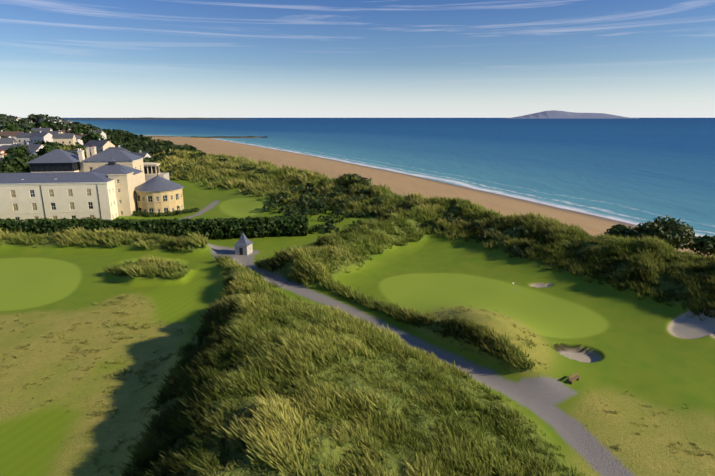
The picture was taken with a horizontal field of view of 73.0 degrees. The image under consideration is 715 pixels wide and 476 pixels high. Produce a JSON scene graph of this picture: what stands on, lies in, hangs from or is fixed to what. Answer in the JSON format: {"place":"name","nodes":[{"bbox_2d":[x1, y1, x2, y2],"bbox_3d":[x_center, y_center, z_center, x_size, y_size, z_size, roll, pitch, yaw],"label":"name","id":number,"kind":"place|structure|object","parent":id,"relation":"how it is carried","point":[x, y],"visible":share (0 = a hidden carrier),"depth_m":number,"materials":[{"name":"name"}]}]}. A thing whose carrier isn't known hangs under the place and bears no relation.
{"place":"outdoors","nodes":[
{"label":"outdoors","id":0,"kind":"place"},
{"bbox_2d":[64,117,254,119],"bbox_3d":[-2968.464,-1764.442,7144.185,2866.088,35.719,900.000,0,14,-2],"label":"coast","id":1,"kind":"structure","parent":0,"point":[146,118],"depth_m":6952.42},
{"bbox_2d":[0,134,714,475],"bbox_3d":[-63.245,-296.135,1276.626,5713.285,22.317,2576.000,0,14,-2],"label":"terrain","id":2,"kind":"structure","parent":0,"point":[609,344],"depth_m":69.94,"materials":[{"name":"green plant"}]},
{"bbox_2d":[0,145,183,221],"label":"hotel","id":3,"kind":"structure","parent":2,"relation":"on","point":[107,184],"depth_m":155.19,"materials":[{"name":"paint"}]},
{"bbox_2d":[0,117,267,158],"bbox_3d":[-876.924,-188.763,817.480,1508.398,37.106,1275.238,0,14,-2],"label":"town houses","id":4,"kind":"structure","parent":2,"relation":"on","point":[14,139],"depth_m":325.66,"materials":[{"name":"white paint"}]},
{"bbox_2d":[1,221,306,238],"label":"hedge","id":5,"kind":"object","parent":2,"relation":"on","point":[224,230],"visible":0.15,"depth_m":129.15,"materials":[{"name":"green plant"}]},
{"bbox_2d":[234,231,253,254],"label":"small hut","id":6,"kind":"object","parent":2,"relation":"on","point":[243,245],"visible":0.94,"depth_m":113.32,"materials":[{"name":"stone"}]},
{"bbox_2d":[0,144,714,475],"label":"marram grass","id":7,"kind":"structure","parent":2,"relation":"on","point":[278,444],"depth_m":56.60,"materials":[{"name":"green plant"}]},
{"bbox_2d":[0,113,714,256],"bbox_3d":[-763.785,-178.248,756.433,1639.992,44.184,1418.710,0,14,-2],"label":"trees","id":8,"kind":"object","parent":2,"relation":"on","point":[672,232],"visible":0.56,"depth_m":133.92,"materials":[{"name":"green plant"}]},
{"bbox_2d":[568,372,580,384],"bbox_3d":[26.103,16.910,58.170,1.900,0.900,0.490,-10,17,-36],"label":"bench","id":9,"kind":"object","parent":2,"relation":"on","point":[576,377],"visible":0.96,"depth_m":58.07,"materials":[{"name":"wood"}]},
{"bbox_2d":[0,0,714,117],"label":"sky","id":10,"kind":"structure","parent":0,"point":[60,58],"materials":[{"name":"blue"}]},
{"bbox_2d":[63,118,714,236],"bbox_3d":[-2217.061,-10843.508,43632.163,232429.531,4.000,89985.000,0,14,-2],"label":"sea","id":11,"kind":"structure","parent":0,"point":[637,171],"depth_m":471.49,"materials":[{"name":"blue liquid"}]},
{"bbox_2d":[504,110,641,118],"bbox_3d":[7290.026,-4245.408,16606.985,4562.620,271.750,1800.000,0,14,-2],"label":"island","id":12,"kind":"structure","parent":0,"point":[553,114],"depth_m":16122.12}
]}

